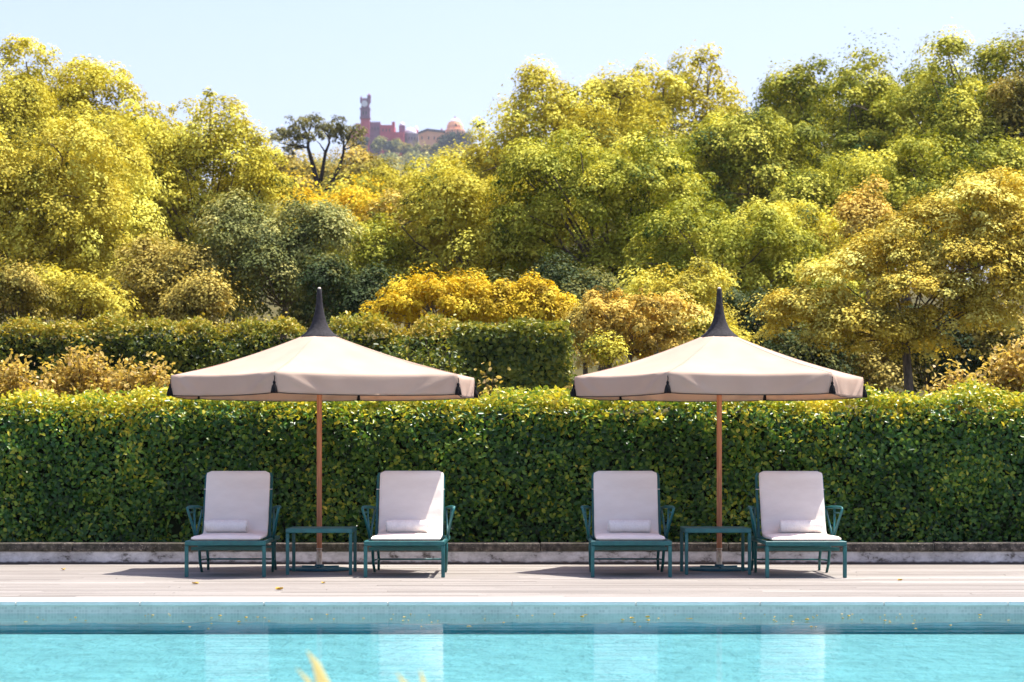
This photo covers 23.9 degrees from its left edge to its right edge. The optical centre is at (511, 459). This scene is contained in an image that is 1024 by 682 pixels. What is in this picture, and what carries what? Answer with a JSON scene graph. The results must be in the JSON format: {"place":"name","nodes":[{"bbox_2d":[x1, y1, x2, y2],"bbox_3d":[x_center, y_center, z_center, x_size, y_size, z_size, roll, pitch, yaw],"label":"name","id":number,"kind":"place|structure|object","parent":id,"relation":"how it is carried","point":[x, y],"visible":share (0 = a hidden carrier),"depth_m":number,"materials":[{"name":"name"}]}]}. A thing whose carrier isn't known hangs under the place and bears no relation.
{"place":"outdoors","nodes":[
{"label":"outdoors","id":0,"kind":"place"},
{"bbox_2d":[0,634,1023,681],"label":"pool floor","id":1,"kind":"structure","parent":0,"point":[540,658],"depth_m":17.16,"materials":[{"name":"tile"}]},
{"bbox_2d":[0,162,1023,550],"bbox_3d":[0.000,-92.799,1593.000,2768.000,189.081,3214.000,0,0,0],"label":"ground","id":2,"kind":"structure","parent":0,"point":[266,318],"depth_m":91.58,"materials":[{"name":"plant"}]},
{"bbox_2d":[0,349,62,414],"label":"flowering shrub","id":3,"kind":"object","parent":2,"relation":"on","point":[19,382],"visible":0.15,"depth_m":30.86,"materials":[{"name":"yellow plant"}]},
{"bbox_2d":[0,55,64,233],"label":"broad tree","id":4,"kind":"object","parent":2,"relation":"on","point":[14,119],"visible":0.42,"depth_m":71.75,"materials":[{"name":"yellow plant"}]},
{"bbox_2d":[0,254,75,325],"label":"undergrowth shrub","id":5,"kind":"object","parent":2,"relation":"on","point":[22,287],"visible":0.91,"depth_m":49.58,"materials":[{"name":"green plant"}]},
{"bbox_2d":[1,222,148,336],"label":"broad tree","id":6,"kind":"object","parent":2,"relation":"on","point":[67,269],"visible":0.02,"depth_m":65.47,"materials":[{"name":"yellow plant"}]},
{"bbox_2d":[25,334,130,415],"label":"flowering shrub","id":7,"kind":"object","parent":2,"relation":"on","point":[79,377],"visible":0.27,"depth_m":31.35,"materials":[{"name":"yellow plant"}]},
{"bbox_2d":[26,262,149,337],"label":"undergrowth shrub","id":8,"kind":"object","parent":2,"relation":"on","point":[72,297],"visible":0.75,"depth_m":50.59,"materials":[{"name":"yellow plant"}]},
{"bbox_2d":[0,110,177,337],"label":"broad tree","id":9,"kind":"object","parent":2,"relation":"on","point":[100,195],"visible":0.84,"depth_m":54.65,"materials":[{"name":"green plant"}]},
{"bbox_2d":[0,33,188,338],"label":"broad tree","id":10,"kind":"object","parent":2,"relation":"on","point":[79,95],"visible":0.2,"depth_m":76.72,"materials":[{"name":"yellow plant"}]},
{"bbox_2d":[84,270,162,335],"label":"undergrowth shrub","id":11,"kind":"object","parent":2,"relation":"on","point":[114,287],"visible":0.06,"depth_m":52.80,"materials":[{"name":"green plant"}]},
{"bbox_2d":[53,93,204,336],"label":"broad tree","id":12,"kind":"object","parent":2,"relation":"on","point":[97,116],"visible":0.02,"depth_m":73.88,"materials":[{"name":"yellow plant"}]},
{"bbox_2d":[97,351,181,415],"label":"flowering shrub","id":13,"kind":"object","parent":2,"relation":"on","point":[141,377],"visible":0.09,"depth_m":30.92,"materials":[{"name":"yellow plant"}]},
{"bbox_2d":[104,229,268,323],"bbox_3d":[-6.845,-2.605,51.779,3.757,4.717,2.776,0,0,18],"label":"shrub","id":14,"kind":"object","parent":2,"relation":"on","point":[147,275],"visible":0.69,"depth_m":51.58,"materials":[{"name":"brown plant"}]},
{"bbox_2d":[92,85,308,332],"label":"broad tree","id":15,"kind":"object","parent":2,"relation":"on","point":[184,153],"visible":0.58,"depth_m":67.04,"materials":[{"name":"yellow plant"}]},
{"bbox_2d":[151,265,262,337],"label":"undergrowth shrub","id":16,"kind":"object","parent":2,"relation":"on","point":[199,295],"visible":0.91,"depth_m":49.65,"materials":[{"name":"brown plant"}]},
{"bbox_2d":[0,309,456,414],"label":"hedge","id":17,"kind":"object","parent":2,"relation":"on","point":[180,348],"visible":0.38,"depth_m":36.11,"materials":[{"name":"green plant"}]},
{"bbox_2d":[211,249,266,331],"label":"tree","id":18,"kind":"object","parent":2,"relation":"on","point":[234,315],"visible":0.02,"depth_m":57.66,"materials":[{"name":"green plant"}]},
{"bbox_2d":[180,186,369,339],"bbox_3d":[-5.081,-3.056,52.014,4.082,5.628,3.164,0,0,0],"label":"tree","id":19,"kind":"object","parent":2,"relation":"on","point":[253,233],"visible":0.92,"depth_m":51.55,"materials":[{"name":"green plant"}]},
{"bbox_2d":[247,120,354,200],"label":"broad tree","id":20,"kind":"object","parent":2,"relation":"on","point":[296,166],"visible":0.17,"depth_m":168.82,"materials":[{"name":"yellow plant"}]},
{"bbox_2d":[274,287,334,338],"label":"undergrowth shrub","id":21,"kind":"object","parent":2,"relation":"on","point":[306,317],"visible":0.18,"depth_m":54.66,"materials":[{"name":"green plant"}]},
{"bbox_2d":[266,112,367,197],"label":"pine tree","id":22,"kind":"object","parent":2,"relation":"on","point":[319,130],"visible":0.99,"depth_m":131.91,"materials":[{"name":"green plant"}]},
{"bbox_2d":[261,159,397,264],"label":"broad tree","id":23,"kind":"object","parent":2,"relation":"on","point":[344,199],"visible":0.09,"depth_m":85.20,"materials":[{"name":"plant"}]},
{"bbox_2d":[281,248,406,337],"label":"tree","id":24,"kind":"object","parent":2,"relation":"on","point":[362,286],"visible":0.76,"depth_m":49.53,"materials":[{"name":"green plant"}]},
{"bbox_2d":[300,140,406,201],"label":"broad tree","id":25,"kind":"object","parent":2,"relation":"on","point":[358,168],"visible":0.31,"depth_m":164.47,"materials":[{"name":"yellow plant"}]},
{"bbox_2d":[213,150,510,284],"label":"woodland","id":26,"kind":"object","parent":2,"relation":"on","point":[408,158],"visible":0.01,"depth_m":1417.53,"materials":[{"name":"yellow plant"}]},
{"bbox_2d":[357,136,369,153],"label":"hill tree","id":27,"kind":"object","parent":2,"relation":"on","point":[367,141],"visible":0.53,"depth_m":1468.57,"materials":[{"name":"green plant"}]},
{"bbox_2d":[309,173,431,338],"bbox_3d":[-3.921,-4.303,61.763,3.581,6.012,2.945,0,0,15],"label":"tree","id":28,"kind":"object","parent":2,"relation":"on","point":[383,246],"visible":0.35,"depth_m":61.42,"materials":[{"name":"green plant"}]},
{"bbox_2d":[351,94,395,155],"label":"palace","id":29,"kind":"structure","parent":2,"relation":"on","point":[376,129],"depth_m":1501.00,"materials":[{"name":"brick"}]},
{"bbox_2d":[369,136,387,156],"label":"hill tree","id":30,"kind":"object","parent":2,"relation":"on","point":[377,144],"visible":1,"depth_m":1467.86,"materials":[{"name":"grey plant"}]},
{"bbox_2d":[382,140,394,153],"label":"hill tree","id":31,"kind":"object","parent":2,"relation":"on","point":[389,147],"visible":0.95,"depth_m":1467.58,"materials":[{"name":"green plant"}]},
{"bbox_2d":[311,137,475,221],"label":"broad tree","id":32,"kind":"object","parent":2,"relation":"on","point":[385,175],"visible":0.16,"depth_m":110.79,"materials":[{"name":"yellow plant"}]},
{"bbox_2d":[391,138,404,152],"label":"hill tree","id":33,"kind":"object","parent":2,"relation":"on","point":[395,141],"visible":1,"depth_m":1468.03,"materials":[{"name":"grey plant"}]},
{"bbox_2d":[394,142,414,159],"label":"hill tree","id":34,"kind":"object","parent":2,"relation":"on","point":[404,146],"visible":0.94,"depth_m":1468.21,"materials":[{"name":"green plant"}]},
{"bbox_2d":[344,184,465,330],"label":"tree","id":35,"kind":"object","parent":2,"relation":"on","point":[384,209],"visible":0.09,"depth_m":63.54,"materials":[{"name":"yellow plant"}]},
{"bbox_2d":[394,122,417,156],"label":"rotunda","id":36,"kind":"structure","parent":2,"relation":"on","point":[409,135],"depth_m":1504.17,"materials":[{"name":"grey stone"}]},
{"bbox_2d":[369,329,451,413],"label":"flowering shrub","id":37,"kind":"object","parent":2,"relation":"on","point":[407,350],"visible":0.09,"depth_m":32.80,"materials":[{"name":"green plant"}]},
{"bbox_2d":[405,141,425,153],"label":"hill tree","id":38,"kind":"object","parent":2,"relation":"on","point":[417,147],"visible":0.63,"depth_m":1468.00,"materials":[{"name":"grey plant"}]},
{"bbox_2d":[421,144,435,155],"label":"hill tree","id":39,"kind":"object","parent":2,"relation":"on","point":[426,148],"visible":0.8,"depth_m":1468.11,"materials":[{"name":"green plant"}]},
{"bbox_2d":[358,260,505,337],"bbox_3d":[-1.401,-1.571,40.975,2.467,3.920,1.904,0,0,38],"label":"golden shrub","id":40,"kind":"object","parent":2,"relation":"on","point":[409,300],"visible":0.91,"depth_m":40.66,"materials":[{"name":"plant"}]},
{"bbox_2d":[418,128,445,152],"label":"gabled house","id":41,"kind":"structure","parent":2,"relation":"on","point":[428,136],"depth_m":1498.00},
{"bbox_2d":[429,143,445,155],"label":"hill tree","id":42,"kind":"object","parent":2,"relation":"on","point":[435,146],"visible":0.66,"depth_m":1467.22,"materials":[{"name":"grey plant"}]},
{"bbox_2d":[403,328,475,414],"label":"flowering shrub","id":43,"kind":"object","parent":2,"relation":"on","point":[438,364],"visible":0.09,"depth_m":32.94,"materials":[{"name":"green plant"}]},
{"bbox_2d":[435,134,448,144],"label":"hill tree","id":44,"kind":"object","parent":2,"relation":"on","point":[440,140],"visible":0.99,"depth_m":1468.04,"materials":[{"name":"green plant"}]},
{"bbox_2d":[440,131,469,146],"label":"hill tree","id":45,"kind":"object","parent":2,"relation":"on","point":[452,136],"visible":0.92,"depth_m":1466.71,"materials":[{"name":"green plant"}]},
{"bbox_2d":[445,117,464,134],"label":"domed chapel","id":46,"kind":"structure","parent":2,"relation":"on","point":[455,124],"depth_m":1508.08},
{"bbox_2d":[452,142,468,157],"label":"hill tree","id":47,"kind":"object","parent":2,"relation":"on","point":[463,144],"visible":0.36,"depth_m":1466.91,"materials":[{"name":"yellow plant"}]},
{"bbox_2d":[456,131,473,147],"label":"hill tree","id":48,"kind":"object","parent":2,"relation":"on","point":[468,139],"visible":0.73,"depth_m":1468.06,"materials":[{"name":"green plant"}]},
{"bbox_2d":[444,361,510,414],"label":"flowering shrub","id":49,"kind":"object","parent":2,"relation":"on","point":[488,379],"visible":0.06,"depth_m":30.43,"materials":[{"name":"yellow plant"}]},
{"bbox_2d":[376,156,588,291],"bbox_3d":[-0.726,-4.585,62.080,4.928,6.599,5.575,0,0,-41],"label":"broad tree","id":50,"kind":"object","parent":2,"relation":"on","point":[457,200],"visible":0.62,"depth_m":61.12,"materials":[{"name":"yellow plant"}]},
{"bbox_2d":[0,376,1023,542],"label":"hedge","id":51,"kind":"object","parent":2,"relation":"on","point":[929,472],"visible":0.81,"depth_m":26.97,"materials":[{"name":"green plant"}]},
{"bbox_2d":[0,605,1023,625],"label":"pool wall","id":52,"kind":"structure","parent":2,"relation":"on","point":[439,615],"depth_m":19.51,"materials":[{"name":"teal tile"}]},
{"bbox_2d":[0,621,1023,633],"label":"pool lining","id":53,"kind":"object","parent":52,"relation":"attached to","point":[980,627],"visible":0.98,"depth_m":19.50,"materials":[{"name":"tile"}]},
{"bbox_2d":[0,598,1023,605],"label":"pool coping","id":54,"kind":"object","parent":52,"relation":"on","point":[511,601],"visible":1,"depth_m":19.49,"materials":[{"name":"stone"}]},
{"bbox_2d":[0,542,1023,563],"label":"garden wall","id":55,"kind":"structure","parent":2,"relation":"on","point":[507,553],"depth_m":26.55,"materials":[{"name":"white paint"}]},
{"bbox_2d":[451,314,579,415],"bbox_3d":[0.081,-0.893,34.751,1.898,2.362,1.764,0,0,0],"label":"hedge","id":56,"kind":"object","parent":2,"relation":"on","point":[544,358],"visible":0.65,"depth_m":34.02,"materials":[{"name":"green plant"}]},
{"bbox_2d":[452,143,578,245],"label":"broad tree","id":57,"kind":"object","parent":2,"relation":"on","point":[491,173],"visible":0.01,"depth_m":109.31,"materials":[{"name":"green plant"}]},
{"bbox_2d":[456,267,580,346],"bbox_3d":[0.189,-1.435,40.966,2.482,3.635,1.514,0,0,0],"label":"golden shrub","id":58,"kind":"object","parent":2,"relation":"on","point":[507,300],"visible":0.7,"depth_m":40.64,"materials":[{"name":"plant"}]},
{"bbox_2d":[459,249,645,374],"bbox_3d":[1.119,-2.181,49.800,4.664,4.280,3.476,0,0,0],"label":"tree","id":59,"kind":"object","parent":2,"relation":"on","point":[581,288],"visible":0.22,"depth_m":49.14,"materials":[{"name":"green plant"}]},
{"bbox_2d":[456,53,672,286],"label":"broad tree","id":60,"kind":"object","parent":2,"relation":"on","point":[557,109],"visible":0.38,"depth_m":87.28,"materials":[{"name":"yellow plant"}]},
{"bbox_2d":[563,296,618,374],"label":"shrub","id":61,"kind":"object","parent":2,"relation":"on","point":[586,365],"visible":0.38,"depth_m":39.89,"materials":[{"name":"yellow plant"}]},
{"bbox_2d":[471,121,719,370],"bbox_3d":[2.165,-4.683,60.161,6.389,7.209,5.502,0,0,0],"label":"broad tree","id":62,"kind":"object","parent":2,"relation":"on","point":[617,178],"visible":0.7,"depth_m":59.09,"materials":[{"name":"green plant"}]},
{"bbox_2d":[578,328,640,413],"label":"shrub","id":63,"kind":"object","parent":2,"relation":"on","point":[605,353],"visible":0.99,"depth_m":36.91,"materials":[{"name":"yellow plant"}]},
{"bbox_2d":[566,285,712,413],"bbox_3d":[2.101,-1.225,39.021,2.473,3.222,1.721,0,0,0],"label":"rounded shrub","id":64,"kind":"object","parent":2,"relation":"on","point":[617,318],"visible":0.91,"depth_m":38.76,"materials":[{"name":"yellow plant"}]},
{"bbox_2d":[558,202,720,355],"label":"broad tree","id":65,"kind":"object","parent":2,"relation":"on","point":[613,241],"visible":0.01,"depth_m":65.63,"materials":[{"name":"green plant"}]},
{"bbox_2d":[550,43,756,215],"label":"broad tree","id":66,"kind":"object","parent":2,"relation":"on","point":[673,92],"visible":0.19,"depth_m":103.52,"materials":[{"name":"yellow plant"}]},
{"bbox_2d":[608,256,741,414],"bbox_3d":[3.203,-1.945,48.147,2.780,4.238,2.508,0,0,0],"label":"tree","id":67,"kind":"object","parent":2,"relation":"on","point":[664,286],"visible":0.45,"depth_m":47.65,"materials":[{"name":"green plant"}]},
{"bbox_2d":[670,302,771,349],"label":"undergrowth shrub","id":68,"kind":"object","parent":2,"relation":"on","point":[700,331],"visible":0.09,"depth_m":46.70,"materials":[{"name":"yellow plant"}]},
{"bbox_2d":[612,192,832,410],"bbox_3d":[4.939,-3.481,55.989,5.250,5.630,4.177,0,0,0],"label":"broad tree","id":69,"kind":"object","parent":2,"relation":"on","point":[771,240],"visible":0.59,"depth_m":55.34,"materials":[{"name":"green plant"}]},
{"bbox_2d":[636,103,840,331],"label":"broad tree","id":70,"kind":"object","parent":2,"relation":"on","point":[750,147],"visible":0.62,"depth_m":82.36,"materials":[{"name":"green plant"}]},
{"bbox_2d":[699,271,811,411],"bbox_3d":[5.287,-2.135,52.174,2.815,3.769,2.874,0,0,0],"label":"shrub","id":71,"kind":"object","parent":2,"relation":"on","point":[733,301],"visible":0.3,"depth_m":51.62,"materials":[{"name":"green plant"}]},
{"bbox_2d":[696,192,884,285],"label":"broad tree","id":72,"kind":"object","parent":2,"relation":"on","point":[808,218],"visible":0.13,"depth_m":65.33,"materials":[{"name":"yellow plant"}]},
{"bbox_2d":[758,323,881,414],"bbox_3d":[6.084,-1.351,49.180,2.243,2.830,3.019,0,0,45],"label":"undergrowth shrub","id":73,"kind":"object","parent":2,"relation":"on","point":[796,350],"visible":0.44,"depth_m":48.63,"materials":[{"name":"green plant"}]},
{"bbox_2d":[738,52,912,240],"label":"broad tree","id":74,"kind":"object","parent":2,"relation":"on","point":[794,102],"visible":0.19,"depth_m":91.05,"materials":[{"name":"green plant"}]},
{"bbox_2d":[770,249,895,401],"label":"broad tree","id":75,"kind":"object","parent":2,"relation":"on","point":[854,284],"visible":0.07,"depth_m":57.62,"materials":[{"name":"yellow plant"}]},
{"bbox_2d":[766,149,934,359],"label":"broad tree","id":76,"kind":"object","parent":2,"relation":"on","point":[801,188],"visible":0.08,"depth_m":71.69,"materials":[{"name":"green plant"}]},
{"bbox_2d":[811,170,904,409],"bbox_3d":[7.785,-3.507,54.029,2.140,6.094,1.965,0,0,0],"label":"tree","id":77,"kind":"object","parent":2,"relation":"on","point":[854,211],"visible":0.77,"depth_m":53.73,"materials":[{"name":"yellow plant"}]},
{"bbox_2d":[727,163,1023,413],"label":"ornamental tree","id":78,"kind":"object","parent":2,"relation":"on","point":[976,301],"visible":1,"depth_m":42.67,"materials":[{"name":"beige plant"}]},
{"bbox_2d":[830,321,931,412],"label":"undergrowth shrub","id":79,"kind":"object","parent":2,"relation":"on","point":[881,366],"visible":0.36,"depth_m":49.50,"materials":[{"name":"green plant"}]},
{"bbox_2d":[804,28,994,307],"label":"broad tree","id":80,"kind":"object","parent":2,"relation":"on","point":[850,132],"visible":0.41,"depth_m":85.48,"materials":[{"name":"green plant"}]},
{"bbox_2d":[831,127,1023,373],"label":"broad tree","id":81,"kind":"object","parent":2,"relation":"on","point":[912,175],"visible":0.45,"depth_m":69.04,"materials":[{"name":"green plant"}]},
{"bbox_2d":[875,301,997,393],"bbox_3d":[8.700,-1.686,49.957,2.770,3.293,2.749,0,0,-31],"label":"undergrowth shrub","id":82,"kind":"object","parent":2,"relation":"on","point":[921,381],"visible":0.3,"depth_m":49.53,"materials":[{"name":"green plant"}]},
{"bbox_2d":[882,17,1023,314],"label":"broad tree","id":83,"kind":"object","parent":2,"relation":"on","point":[950,111],"visible":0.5,"depth_m":79.64,"materials":[{"name":"green plant"}]},
{"bbox_2d":[906,146,1004,283],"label":"broad tree","id":84,"kind":"object","parent":2,"relation":"on","point":[979,264],"visible":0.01,"depth_m":109.80,"materials":[{"name":"yellow plant"}]},
{"bbox_2d":[918,349,997,415],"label":"flowering shrub","id":85,"kind":"object","parent":2,"relation":"on","point":[951,378],"visible":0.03,"depth_m":30.41,"materials":[{"name":"yellow plant"}]},
{"bbox_2d":[941,294,1023,384],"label":"undergrowth shrub","id":86,"kind":"object","parent":2,"relation":"on","point":[994,340],"visible":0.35,"depth_m":49.47,"materials":[{"name":"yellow plant"}]},
{"bbox_2d":[964,168,1023,320],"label":"tree","id":87,"kind":"object","parent":2,"relation":"on","point":[1012,211],"visible":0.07,"depth_m":61.91,"materials":[{"name":"plant"}]},
{"bbox_2d":[966,31,1023,243],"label":"broad tree","id":88,"kind":"object","parent":2,"relation":"on","point":[1002,91],"visible":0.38,"depth_m":77.56,"materials":[{"name":"green plant"}]},
{"bbox_2d":[968,325,1023,415],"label":"flowering shrub","id":89,"kind":"object","parent":2,"relation":"on","point":[1010,368],"visible":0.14,"depth_m":30.82,"materials":[{"name":"yellow plant"}]},
{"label":"deck base","id":90,"kind":"structure","parent":2,"relation":"on","visible":0},
{"bbox_2d":[0,564,1023,597],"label":"deck","id":91,"kind":"structure","parent":90,"relation":"on","point":[491,581],"depth_m":22.80,"materials":[{"name":"stone"}]},
{"bbox_2d":[185,471,280,576],"bbox_3d":[-2.810,0.636,24.438,0.952,1.040,1.672,0,0,-1],"label":"sun lounger","id":92,"kind":"object","parent":91,"relation":"on","point":[236,495],"visible":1,"depth_m":24.68,"materials":[{"name":"fabric"}]},
{"bbox_2d":[204,520,248,531],"bbox_3d":[-2.896,0.673,24.506,0.442,0.133,0.152,0,0,1],"label":"rolled towel","id":93,"kind":"object","parent":92,"relation":"on","point":[226,525],"visible":1,"depth_m":24.44,"materials":[{"name":"fabric"}]},
{"bbox_2d":[286,526,356,574],"bbox_3d":[-1.921,0.915,24.410,0.662,0.463,0.734,0,0,0],"label":"side table","id":94,"kind":"object","parent":91,"relation":"on","point":[294,530],"visible":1,"depth_m":24.05,"materials":[{"name":"teal paint"}]},
{"bbox_2d":[166,287,478,570],"bbox_3d":[-1.974,-0.322,25.095,3.232,2.936,2.718,0,0,-23],"label":"parasol","id":95,"kind":"object","parent":91,"relation":"on","point":[319,361],"visible":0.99,"depth_m":24.33,"materials":[{"name":"beige fabric"}]},
{"bbox_2d":[361,471,455,577],"bbox_3d":[-1.043,0.635,24.371,0.952,1.042,1.672,0,0,0],"label":"sun lounger","id":96,"kind":"object","parent":91,"relation":"on","point":[410,495],"visible":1,"depth_m":24.61,"materials":[{"name":"fabric"}]},
{"bbox_2d":[385,520,429,532],"bbox_3d":[-1.058,0.673,24.440,0.445,0.133,0.152,0,0,2],"label":"rolled towel","id":97,"kind":"object","parent":96,"relation":"on","point":[414,526],"visible":1,"depth_m":24.38,"materials":[{"name":"fabric"}]},
{"bbox_2d":[581,471,674,576],"bbox_3d":[1.170,0.635,24.438,0.952,1.041,1.672,0,0,0],"label":"sun lounger","id":98,"kind":"object","parent":91,"relation":"on","point":[625,495],"visible":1,"depth_m":24.68,"materials":[{"name":"fabric"}]},
{"bbox_2d":[607,520,650,531],"bbox_3d":[1.190,0.673,24.507,0.442,0.132,0.153,0,0,-1],"label":"rolled towel","id":99,"kind":"object","parent":98,"relation":"on","point":[629,525],"visible":1,"depth_m":24.44,"materials":[{"name":"fabric"}]},
{"bbox_2d":[680,526,750,574],"bbox_3d":[2.054,0.915,24.450,0.662,0.463,0.734,0,0,0],"label":"side table","id":100,"kind":"object","parent":91,"relation":"on","point":[742,530],"visible":1,"depth_m":24.09,"materials":[{"name":"teal paint"}]},
{"bbox_2d":[570,287,866,570],"bbox_3d":[2.158,-0.322,25.085,3.114,2.936,3.005,0,0,0],"label":"parasol","id":101,"kind":"object","parent":91,"relation":"on","point":[719,361],"visible":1,"depth_m":24.40,"materials":[{"name":"beige fabric"}]},
{"bbox_2d":[747,471,846,577],"bbox_3d":[2.847,0.636,24.305,0.952,1.040,1.672,0,0,-1],"label":"sun lounger","id":102,"kind":"object","parent":91,"relation":"on","point":[791,495],"visible":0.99,"depth_m":24.55,"materials":[{"name":"fabric"}]},
{"bbox_2d":[778,520,822,532],"bbox_3d":[2.911,0.673,24.374,0.445,0.132,0.152,0,0,-1],"label":"rolled towel","id":103,"kind":"object","parent":102,"relation":"on","point":[800,526],"visible":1,"depth_m":24.31,"materials":[{"name":"fabric"}]},
{"bbox_2d":[0,0,1023,283],"label":"sky","id":104,"kind":"structure","parent":0,"point":[423,64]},
{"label":"near terrace","id":105,"kind":"structure","parent":0,"visible":0},
{"bbox_2d":[296,650,328,681],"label":"strap leaved plant","id":106,"kind":"object","parent":105,"relation":"on","point":[320,674],"visible":1,"depth_m":5.20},
{"bbox_2d":[396,670,425,681],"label":"strap leaved plant","id":107,"kind":"object","parent":105,"relation":"on","point":[422,678],"visible":1,"depth_m":5.20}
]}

